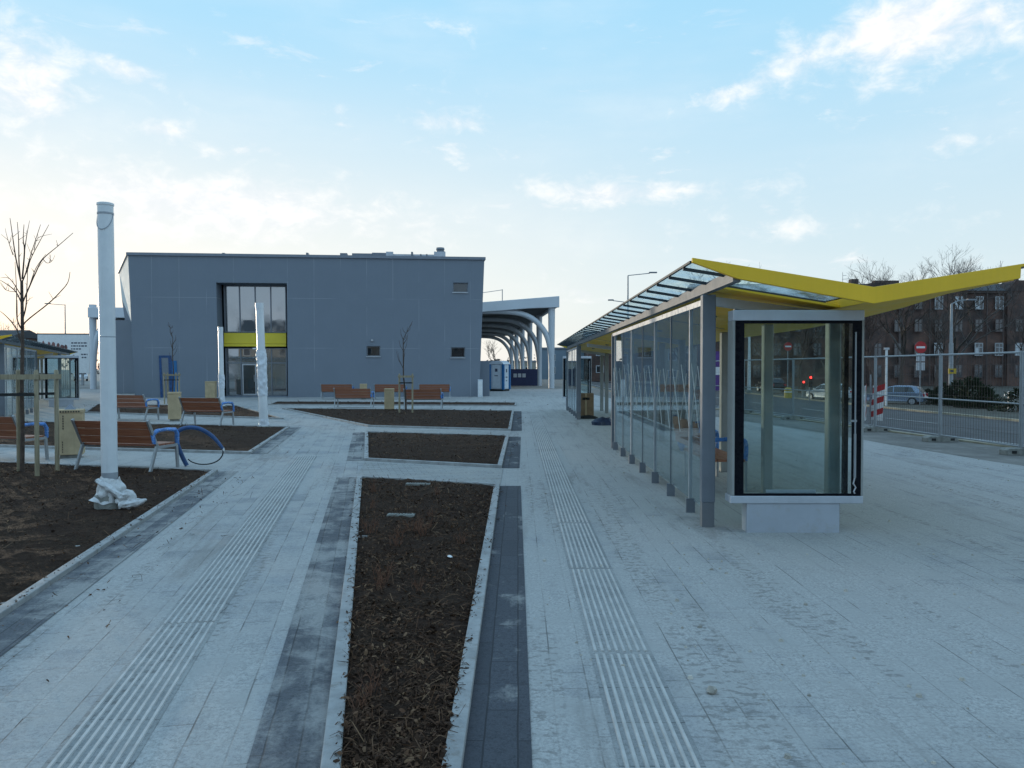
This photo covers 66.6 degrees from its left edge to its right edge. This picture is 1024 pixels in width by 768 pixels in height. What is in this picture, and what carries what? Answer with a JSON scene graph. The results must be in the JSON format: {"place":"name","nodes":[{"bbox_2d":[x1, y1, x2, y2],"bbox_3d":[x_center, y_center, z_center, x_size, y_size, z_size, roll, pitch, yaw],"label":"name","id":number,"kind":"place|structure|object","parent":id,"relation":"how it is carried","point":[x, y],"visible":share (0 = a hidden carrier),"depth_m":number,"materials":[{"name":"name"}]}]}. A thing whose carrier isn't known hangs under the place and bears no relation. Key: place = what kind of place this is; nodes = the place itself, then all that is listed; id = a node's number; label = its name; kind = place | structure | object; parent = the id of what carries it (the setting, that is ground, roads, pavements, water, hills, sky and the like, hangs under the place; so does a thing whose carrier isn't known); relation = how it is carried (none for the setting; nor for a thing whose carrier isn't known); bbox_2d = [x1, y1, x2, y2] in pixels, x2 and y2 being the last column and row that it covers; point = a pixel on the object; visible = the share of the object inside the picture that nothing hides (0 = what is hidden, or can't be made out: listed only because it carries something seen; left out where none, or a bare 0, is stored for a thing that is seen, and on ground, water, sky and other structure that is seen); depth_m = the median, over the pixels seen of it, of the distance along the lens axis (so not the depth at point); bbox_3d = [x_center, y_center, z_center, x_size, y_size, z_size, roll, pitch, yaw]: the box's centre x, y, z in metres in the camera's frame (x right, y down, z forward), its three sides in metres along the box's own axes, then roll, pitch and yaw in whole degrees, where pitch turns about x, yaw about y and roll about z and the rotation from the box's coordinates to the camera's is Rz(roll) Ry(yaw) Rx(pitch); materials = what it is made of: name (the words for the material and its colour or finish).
{"place":"outdoors","nodes":[
{"label":"outdoors","id":0,"kind":"place"},
{"bbox_2d":[0,330,44,380],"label":"house","id":1,"kind":"structure","parent":0,"point":[29,335],"depth_m":107.87,"materials":[{"name":"brick"}]},
{"bbox_2d":[0,403,364,767],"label":"path","id":2,"kind":"structure","parent":0,"point":[211,715],"depth_m":4.90,"materials":[{"name":"grey concrete"}]},
{"bbox_2d":[0,471,237,655],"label":"paving strip","id":3,"kind":"object","parent":2,"relation":"on","point":[41,607],"visible":1,"depth_m":6.27,"materials":[{"name":"grey concrete"}]},
{"bbox_2d":[41,456,316,767],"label":"tactile paving","id":4,"kind":"structure","parent":2,"relation":"on","point":[110,733],"depth_m":4.43,"materials":[{"name":"grey concrete"}]},
{"bbox_2d":[251,427,300,453],"bbox_3d":[-5.473,1.280,18.463,0.305,0.001,6.867,0,1,-10],"label":"paving strip","id":5,"kind":"object","parent":2,"relation":"on","point":[269,446],"visible":1,"depth_m":17.59,"materials":[{"name":"grey concrete"}]},
{"bbox_2d":[246,477,356,767],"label":"paving strip","id":6,"kind":"object","parent":2,"relation":"on","point":[290,731],"visible":1,"depth_m":4.36,"materials":[{"name":"grey concrete"}]},
{"bbox_2d":[347,432,364,460],"bbox_3d":[-3.373,1.308,17.025,0.305,0.001,6.228,0,1,-11],"label":"paving strip","id":7,"kind":"object","parent":2,"relation":"on","point":[355,452],"visible":1,"depth_m":16.25,"materials":[{"name":"grey concrete"}]},
{"bbox_2d":[116,247,489,397],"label":"station building","id":8,"kind":"structure","parent":0,"point":[343,318],"depth_m":45.80,"materials":[{"name":"grey facade panels"},{"name":"glass"},{"name":"grey metal"}]},
{"bbox_2d":[159,355,177,397],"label":"information sign","id":9,"kind":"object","parent":8,"relation":"in","point":[165,362],"depth_m":44.79,"materials":[{"name":"blue plastic"}]},
{"bbox_2d":[242,364,256,394],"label":"door","id":10,"kind":"structure","parent":8,"relation":"in","point":[249,378],"depth_m":46.27,"materials":[{"name":"metal"}]},
{"bbox_2d":[223,285,286,332],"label":"window","id":11,"kind":"structure","parent":8,"relation":"in","point":[239,300],"depth_m":46.29,"materials":[{"name":"clear glass"}]},
{"bbox_2d":[7,370,850,437],"bbox_3d":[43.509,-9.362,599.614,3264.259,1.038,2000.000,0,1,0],"label":"ground","id":12,"kind":"structure","parent":0,"point":[558,383],"depth_m":73.56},
{"bbox_2d":[37,333,89,384],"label":"billboard","id":13,"kind":"object","parent":12,"relation":"on","point":[79,343],"visible":0.72,"depth_m":78.29,"materials":[{"name":"metal"}]},
{"bbox_2d":[511,369,537,385],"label":"banner","id":14,"kind":"object","parent":12,"relation":"on","point":[524,377],"visible":0.77,"depth_m":73.97,"materials":[{"name":"fabric"}]},
{"bbox_2d":[542,347,583,378],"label":"house","id":15,"kind":"structure","parent":12,"relation":"on","point":[560,352],"depth_m":124.91,"materials":[{"name":"grey metal"}]},
{"bbox_2d":[582,331,653,380],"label":"house","id":16,"kind":"structure","parent":12,"relation":"on","point":[648,358],"depth_m":117.84,"materials":[{"name":"brick"}]},
{"bbox_2d":[653,344,698,385],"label":"house","id":17,"kind":"structure","parent":12,"relation":"on","point":[674,363],"depth_m":111.78,"materials":[{"name":"stone"}]},
{"bbox_2d":[561,379,1013,446],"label":"kerb","id":18,"kind":"structure","parent":12,"relation":"on","point":[961,440],"depth_m":20.03,"materials":[{"name":"stone"}]},
{"bbox_2d":[581,389,1023,465],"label":"dirt strip","id":19,"kind":"object","parent":12,"relation":"on","point":[977,451],"visible":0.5,"depth_m":17.68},
{"bbox_2d":[781,416,804,419],"bbox_3d":[9.093,1.093,25.238,0.720,0.135,0.242,0,1,-4],"label":"concrete block","id":20,"kind":"object","parent":19,"relation":"on","point":[790,417],"depth_m":25.12,"materials":[{"name":"concrete"}]},
{"bbox_2d":[744,358,792,415],"bbox_3d":[8.832,0.070,27.030,0.042,1.880,3.631,0,1,-8],"label":"fence","id":21,"kind":"object","parent":20,"relation":"on","point":[757,387],"visible":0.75,"depth_m":26.53,"materials":[{"name":"metal"}]},
{"bbox_2d":[793,356,875,426],"bbox_3d":[9.301,0.151,22.816,0.045,1.880,4.798,0,1,-5],"label":"fence","id":22,"kind":"object","parent":20,"relation":"on","point":[823,373],"visible":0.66,"depth_m":23.57,"materials":[{"name":"metal"}]},
{"bbox_2d":[864,375,884,423],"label":"barrier boards","id":23,"kind":"object","parent":19,"relation":"on","point":[881,402],"visible":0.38,"depth_m":20.78,"materials":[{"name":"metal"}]},
{"bbox_2d":[922,435,957,441],"bbox_3d":[9.676,1.240,17.631,0.720,0.135,0.242,0,1,-4],"label":"concrete block","id":24,"kind":"object","parent":19,"relation":"on","point":[933,438],"depth_m":17.52,"materials":[{"name":"concrete"}]},
{"bbox_2d":[875,353,940,435],"bbox_3d":[9.592,0.225,19.012,0.042,1.880,2.776,0,1,-3],"label":"fence","id":25,"kind":"object","parent":24,"relation":"on","point":[900,396],"visible":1,"depth_m":18.91,"materials":[{"name":"metal"}]},
{"bbox_2d":[999,447,1023,454],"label":"concrete block","id":26,"kind":"object","parent":19,"relation":"on","point":[1011,451],"depth_m":14.84,"materials":[{"name":"concrete"}]},
{"bbox_2d":[940,351,1021,447],"bbox_3d":[9.722,0.277,16.280,0.042,1.880,2.640,0,1,-2],"label":"fence","id":27,"kind":"object","parent":26,"relation":"on","point":[987,386],"visible":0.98,"depth_m":16.06,"materials":[{"name":"metal"}]},
{"bbox_2d":[1021,351,1023,447],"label":"fence","id":28,"kind":"object","parent":26,"relation":"on","point":[1022,433],"visible":1,"depth_m":14.90,"materials":[{"name":"metal"}]},
{"bbox_2d":[635,381,1021,421],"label":"kerb","id":29,"kind":"structure","parent":12,"relation":"on","point":[975,416],"depth_m":47.19,"materials":[{"name":"concrete"}]},
{"bbox_2d":[641,381,1021,418],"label":"verge","id":30,"kind":"structure","parent":12,"relation":"on","point":[999,390],"depth_m":55.32,"materials":[{"name":"green plant"}]},
{"bbox_2d":[744,330,798,355],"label":"bare tree","id":31,"kind":"object","parent":30,"relation":"on","point":[759,352],"visible":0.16,"depth_m":83.72,"materials":[{"name":"brown plant"}]},
{"bbox_2d":[787,296,842,392],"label":"bare tree","id":32,"kind":"object","parent":30,"relation":"on","point":[803,356],"visible":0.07,"depth_m":84.11,"materials":[{"name":"brown plant"}]},
{"bbox_2d":[842,309,901,384],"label":"bare tree","id":33,"kind":"object","parent":30,"relation":"on","point":[866,353],"visible":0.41,"depth_m":77.71,"materials":[{"name":"brown plant"}]},
{"bbox_2d":[846,256,938,384],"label":"bare tree","id":34,"kind":"object","parent":30,"relation":"on","point":[903,330],"visible":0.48,"depth_m":91.61,"materials":[{"name":"brown plant"}]},
{"bbox_2d":[915,341,926,404],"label":"no entry sign","id":35,"kind":"object","parent":30,"relation":"on","point":[920,347],"visible":0.92,"depth_m":55.82,"materials":[{"name":"metal"}]},
{"bbox_2d":[917,306,963,389],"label":"bare tree","id":36,"kind":"object","parent":30,"relation":"on","point":[942,335],"visible":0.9,"depth_m":84.30,"materials":[{"name":"brown plant"}]},
{"bbox_2d":[933,379,974,405],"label":"conifer shrub","id":37,"kind":"object","parent":30,"relation":"on","point":[951,390],"visible":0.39,"depth_m":55.10,"materials":[{"name":"green plant"}]},
{"bbox_2d":[948,299,976,384],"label":"lamp post","id":38,"kind":"object","parent":30,"relation":"on","point":[950,363],"visible":0.85,"depth_m":69.73,"materials":[{"name":"metal"}]},
{"bbox_2d":[920,242,1023,388],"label":"bare tree","id":39,"kind":"object","parent":30,"relation":"on","point":[955,358],"visible":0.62,"depth_m":89.00,"materials":[{"name":"brown plant"}]},
{"bbox_2d":[944,376,1001,407],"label":"conifer shrub","id":40,"kind":"object","parent":30,"relation":"on","point":[972,385],"visible":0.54,"depth_m":52.25,"materials":[{"name":"green plant"}]},
{"bbox_2d":[957,384,1006,408],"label":"conifer shrub","id":41,"kind":"object","parent":30,"relation":"on","point":[991,395],"visible":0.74,"depth_m":50.84,"materials":[{"name":"green plant"}]},
{"bbox_2d":[986,388,1018,411],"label":"conifer shrub","id":42,"kind":"object","parent":30,"relation":"on","point":[1010,399],"visible":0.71,"depth_m":47.71,"materials":[{"name":"green plant"}]},
{"bbox_2d":[996,314,1023,350],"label":"bare tree","id":43,"kind":"object","parent":30,"relation":"on","point":[1018,327],"visible":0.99,"depth_m":78.47,"materials":[{"name":"brown plant"}]},
{"bbox_2d":[685,272,1023,385],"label":"brick tenement","id":44,"kind":"structure","parent":12,"relation":"on","point":[997,341],"depth_m":118.31,"materials":[{"name":"brick"}]},
{"bbox_2d":[358,462,502,482],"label":"path","id":45,"kind":"structure","parent":0,"point":[471,474],"depth_m":12.34,"materials":[{"name":"grey concrete"}]},
{"bbox_2d":[367,428,510,434],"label":"path","id":46,"kind":"structure","parent":0,"point":[437,431],"depth_m":20.43,"materials":[{"name":"grey concrete"}]},
{"bbox_2d":[0,389,1023,767],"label":"pavement","id":47,"kind":"structure","parent":0,"point":[850,713],"depth_m":5.64,"materials":[{"name":"concrete"}]},
{"bbox_2d":[0,415,48,461],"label":"bench","id":48,"kind":"object","parent":47,"relation":"on","point":[7,431],"visible":0.58,"depth_m":13.71,"materials":[{"name":"red wood"}]},
{"bbox_2d":[0,334,77,416],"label":"bus shelter","id":49,"kind":"object","parent":47,"relation":"on","point":[35,353],"visible":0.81,"depth_m":29.04,"materials":[{"name":"glass"}]},
{"bbox_2d":[44,355,79,406],"bbox_3d":[-19.746,-0.128,34.215,1.330,2.240,0.218,-1,1,-25],"label":"advertising stand","id":50,"kind":"object","parent":47,"relation":"on","point":[65,401],"visible":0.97,"depth_m":34.20,"materials":[{"name":"grey paint"}]},
{"bbox_2d":[59,404,84,457],"bbox_3d":[-8.230,0.871,14.541,0.456,1.000,0.420,0,1,-24],"label":"litter bin","id":51,"kind":"object","parent":47,"relation":"on","point":[69,444],"visible":0.73,"depth_m":14.37,"materials":[{"name":"metal"}]},
{"bbox_2d":[0,461,217,618],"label":"kerb","id":52,"kind":"structure","parent":47,"relation":"on","point":[42,584],"depth_m":7.03,"materials":[{"name":"concrete"}]},
{"bbox_2d":[71,418,179,471],"bbox_3d":[-6.282,0.982,12.719,1.468,0.862,0.760,0,1,14],"label":"bench","id":53,"kind":"object","parent":47,"relation":"on","point":[87,432],"visible":0.73,"depth_m":12.49,"materials":[{"name":"red wood"}]},
{"bbox_2d":[0,462,253,725],"bbox_3d":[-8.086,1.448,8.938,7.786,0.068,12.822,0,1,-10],"label":"soil","id":54,"kind":"structure","parent":47,"relation":"on","point":[18,552],"depth_m":8.71,"materials":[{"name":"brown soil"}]},
{"bbox_2d":[0,370,60,475],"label":"tree stakes","id":55,"kind":"object","parent":54,"relation":"on","point":[36,376],"visible":0.83,"depth_m":12.13,"materials":[{"name":"brown wood"}]},
{"bbox_2d":[0,219,72,471],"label":"young tree","id":56,"kind":"object","parent":54,"relation":"on","point":[22,297],"visible":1,"depth_m":12.14,"materials":[{"name":"brown plant"}]},
{"bbox_2d":[94,202,121,509],"bbox_3d":[-4.733,-0.308,9.132,0.335,3.607,0.332,0,1,0],"label":"white pole","id":57,"kind":"object","parent":54,"relation":"on","point":[107,343],"visible":0.87,"depth_m":9.06,"materials":[{"name":"metal"}]},
{"bbox_2d":[89,476,146,508],"bbox_3d":[-4.576,1.260,9.149,0.656,0.374,0.378,0,1,0],"label":"plastic sheet","id":58,"kind":"object","parent":54,"relation":"on","point":[121,493],"visible":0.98,"depth_m":9.02,"materials":[{"name":"white plastic"}]},
{"bbox_2d":[117,394,159,420],"bbox_3d":[-12.272,0.743,25.145,1.568,0.862,0.764,0,1,14],"label":"bench","id":59,"kind":"object","parent":47,"relation":"on","point":[137,401],"visible":0.66,"depth_m":24.86,"materials":[{"name":"red wood"}]},
{"bbox_2d":[0,421,289,453],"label":"kerb","id":60,"kind":"structure","parent":47,"relation":"on","point":[255,448],"depth_m":15.85,"materials":[{"name":"concrete"}]},
{"bbox_2d":[0,420,299,450],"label":"soil","id":61,"kind":"structure","parent":47,"relation":"on","point":[233,442],"depth_m":18.47,"materials":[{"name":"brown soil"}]},
{"bbox_2d":[163,373,180,403],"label":"tree stakes","id":62,"kind":"object","parent":47,"relation":"on","point":[175,375],"visible":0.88,"depth_m":36.52,"materials":[{"name":"brown wood"}]},
{"bbox_2d":[167,392,181,420],"bbox_3d":[-10.686,0.715,24.710,0.386,0.920,0.386,0,1,-20],"label":"litter bin","id":63,"kind":"object","parent":47,"relation":"on","point":[174,409],"visible":0.91,"depth_m":24.54,"materials":[{"name":"concrete"}]},
{"bbox_2d":[88,404,271,416],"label":"soil","id":64,"kind":"structure","parent":47,"relation":"on","point":[164,410],"depth_m":29.67,"materials":[{"name":"brown soil"}]},
{"bbox_2d":[218,327,224,405],"bbox_3d":[-12.615,-0.736,33.841,0.420,3.470,0.420,-1,1,0],"label":"white pole","id":65,"kind":"object","parent":64,"relation":"on","point":[221,381],"visible":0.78,"depth_m":33.75,"materials":[{"name":"paint"}]},
{"bbox_2d":[85,404,283,418],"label":"kerb","id":66,"kind":"structure","parent":47,"relation":"on","point":[275,417],"depth_m":27.35,"materials":[{"name":"concrete"}]},
{"bbox_2d":[174,425,224,465],"bbox_3d":[-5.266,1.046,13.164,0.814,0.694,0.150,0,1,-9],"label":"bicycle rack","id":67,"kind":"object","parent":47,"relation":"on","point":[204,431],"visible":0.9,"depth_m":13.14,"materials":[{"name":"metal"}]},
{"bbox_2d":[178,397,234,425],"bbox_3d":[-8.851,0.791,22.642,1.346,0.862,0.760,0,1,14],"label":"bench","id":68,"kind":"object","parent":47,"relation":"on","point":[200,405],"visible":0.85,"depth_m":22.43,"materials":[{"name":"red wood"}]},
{"bbox_2d":[205,381,216,397],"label":"litter bin","id":69,"kind":"object","parent":47,"relation":"on","point":[210,389],"visible":0.97,"depth_m":42.68,"materials":[{"name":"concrete"}]},
{"bbox_2d":[255,303,268,426],"bbox_3d":[-7.049,-0.525,21.971,0.432,3.506,0.432,-2,1,0],"label":"white pole","id":70,"kind":"object","parent":47,"relation":"on","point":[261,360],"visible":0.96,"depth_m":21.87,"materials":[{"name":"paint"}]},
{"bbox_2d":[88,289,558,388],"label":"station canopy","id":71,"kind":"object","parent":47,"relation":"on","point":[513,320],"visible":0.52,"depth_m":66.49,"materials":[{"name":"white metal"}]},
{"bbox_2d":[320,384,353,398],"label":"bench","id":72,"kind":"object","parent":47,"relation":"on","point":[325,388],"visible":0.66,"depth_m":42.23,"materials":[{"name":"red wood"}]},
{"bbox_2d":[333,388,374,407],"bbox_3d":[-6.732,0.586,33.314,1.610,0.862,0.764,0,1,0],"label":"bench","id":73,"kind":"object","parent":47,"relation":"on","point":[350,394],"visible":0.92,"depth_m":33.07,"materials":[{"name":"red wood"}]},
{"bbox_2d":[374,384,406,398],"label":"bench","id":74,"kind":"object","parent":47,"relation":"on","point":[378,388],"visible":0.51,"depth_m":42.23,"materials":[{"name":"red wood"}]},
{"bbox_2d":[268,401,516,405],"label":"kerb","id":75,"kind":"structure","parent":47,"relation":"on","point":[515,404],"depth_m":35.25,"materials":[{"name":"concrete"}]},
{"bbox_2d":[273,401,514,404],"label":"soil","id":76,"kind":"structure","parent":47,"relation":"on","point":[447,403],"depth_m":36.56,"materials":[{"name":"brown soil"}]},
{"bbox_2d":[282,408,513,430],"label":"kerb","id":77,"kind":"structure","parent":47,"relation":"on","point":[463,428],"depth_m":22.73,"materials":[{"name":"concrete"}]},
{"bbox_2d":[288,407,525,428],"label":"soil","id":78,"kind":"structure","parent":47,"relation":"on","point":[451,422],"depth_m":26.07,"materials":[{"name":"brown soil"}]},
{"bbox_2d":[384,388,393,409],"bbox_3d":[-4.851,0.617,30.840,0.386,0.880,0.386,0,1,-6],"label":"litter bin","id":79,"kind":"object","parent":78,"relation":"on","point":[388,398],"visible":0.99,"depth_m":30.66,"materials":[{"name":"concrete"}]},
{"bbox_2d":[398,374,413,412],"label":"tree stakes","id":80,"kind":"object","parent":78,"relation":"on","point":[405,376],"visible":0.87,"depth_m":28.76,"materials":[{"name":"brown wood"}]},
{"bbox_2d":[320,475,499,767],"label":"kerb","id":81,"kind":"structure","parent":47,"relation":"on","point":[336,707],"depth_m":4.33,"materials":[{"name":"concrete"}]},
{"bbox_2d":[330,474,505,767],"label":"bark mulch","id":82,"kind":"object","parent":47,"relation":"on","point":[408,754],"visible":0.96,"depth_m":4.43,"materials":[{"name":"brown wood"}]},
{"bbox_2d":[403,389,443,408],"bbox_3d":[-3.622,0.611,32.013,1.568,0.862,0.764,0,1,0],"label":"bench","id":83,"kind":"object","parent":47,"relation":"on","point":[428,394],"visible":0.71,"depth_m":31.75,"materials":[{"name":"red wood"}]},
{"bbox_2d":[364,431,508,467],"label":"kerb","id":84,"kind":"structure","parent":47,"relation":"on","point":[498,465],"depth_m":13.77,"materials":[{"name":"concrete"}]},
{"bbox_2d":[360,430,514,463],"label":"soil","id":85,"kind":"structure","parent":47,"relation":"on","point":[424,454],"depth_m":16.05,"materials":[{"name":"brown soil"}]},
{"bbox_2d":[462,486,531,767],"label":"paving strip","id":86,"kind":"object","parent":47,"relation":"on","point":[499,730],"visible":1,"depth_m":4.36,"materials":[{"name":"grey concrete"}]},
{"bbox_2d":[489,361,510,390],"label":"portable toilet","id":87,"kind":"object","parent":47,"relation":"on","point":[499,375],"visible":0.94,"depth_m":57.99,"materials":[{"name":"plastic"}]},
{"bbox_2d":[492,365,500,388],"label":"door","id":88,"kind":"structure","parent":87,"relation":"in","point":[496,369],"depth_m":57.92,"materials":[{"name":"white plastic"}]},
{"bbox_2d":[502,437,520,467],"bbox_3d":[0.026,1.334,15.932,0.290,0.001,5.997,0,1,1],"label":"paving strip","id":89,"kind":"object","parent":47,"relation":"on","point":[512,460],"visible":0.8,"depth_m":14.96,"materials":[{"name":"grey concrete"}]},
{"bbox_2d":[511,411,521,430],"bbox_3d":[0.171,1.149,25.524,0.290,0.001,9.529,0,1,1],"label":"paving strip","id":90,"kind":"object","parent":47,"relation":"on","point":[516,424],"visible":1,"depth_m":23.91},
{"bbox_2d":[562,356,590,397],"bbox_3d":[2.987,-0.162,35.978,1.330,2.240,0.218,0,1,0],"label":"advertising stand","id":91,"kind":"object","parent":47,"relation":"on","point":[589,371],"visible":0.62,"depth_m":35.88,"materials":[{"name":"grey paint"}]},
{"bbox_2d":[581,393,593,415],"bbox_3d":[2.469,0.727,26.195,0.520,0.840,0.404,0,1,0],"label":"litter bin","id":92,"kind":"object","parent":47,"relation":"on","point":[587,403],"visible":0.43,"depth_m":26.00,"materials":[{"name":"metal"}]},
{"bbox_2d":[529,412,705,767],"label":"tactile paving","id":93,"kind":"structure","parent":47,"relation":"on","point":[648,728],"depth_m":4.52,"materials":[{"name":"grey concrete"}]},
{"bbox_2d":[673,414,747,491],"bbox_3d":[2.816,0.958,11.199,0.710,0.954,1.600,0,1,0],"label":"shelter bench","id":94,"kind":"object","parent":47,"relation":"on","point":[682,436],"visible":0.55,"depth_m":11.10,"materials":[{"name":"metal"}]},
{"bbox_2d":[528,454,1023,767],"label":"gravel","id":95,"kind":"structure","parent":47,"relation":"on","point":[787,756],"depth_m":4.68,"materials":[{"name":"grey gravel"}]},
{"bbox_2d":[557,258,1023,526],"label":"bus shelter","id":96,"kind":"object","parent":47,"relation":"on","point":[690,318],"visible":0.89,"depth_m":8.92,"materials":[{"name":"grey paint"}]},
{"bbox_2d":[725,310,863,532],"bbox_3d":[2.859,0.378,7.914,1.330,2.240,0.218,0,1,0],"label":"advertising stand","id":97,"kind":"object","parent":47,"relation":"on","point":[790,511],"visible":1,"depth_m":7.83,"materials":[{"name":"grey paint"}]},
{"bbox_2d":[0,0,1023,369],"label":"sky","id":98,"kind":"structure","parent":0,"point":[577,148],"materials":[{"name":"blue"}]},
{"bbox_2d":[565,379,1018,444],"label":"road","id":99,"kind":"structure","parent":0,"point":[989,425],"depth_m":35.39,"materials":[{"name":"grey asphalt"}]},
{"bbox_2d":[807,384,850,399],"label":"parked car","id":100,"kind":"object","parent":99,"relation":"on","point":[821,394],"visible":0.27,"depth_m":65.76,"materials":[{"name":"white paint"}]},
{"bbox_2d":[866,385,927,404],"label":"parked car","id":101,"kind":"object","parent":99,"relation":"on","point":[911,389],"visible":0.45,"depth_m":57.22,"materials":[{"name":"silver metal"}]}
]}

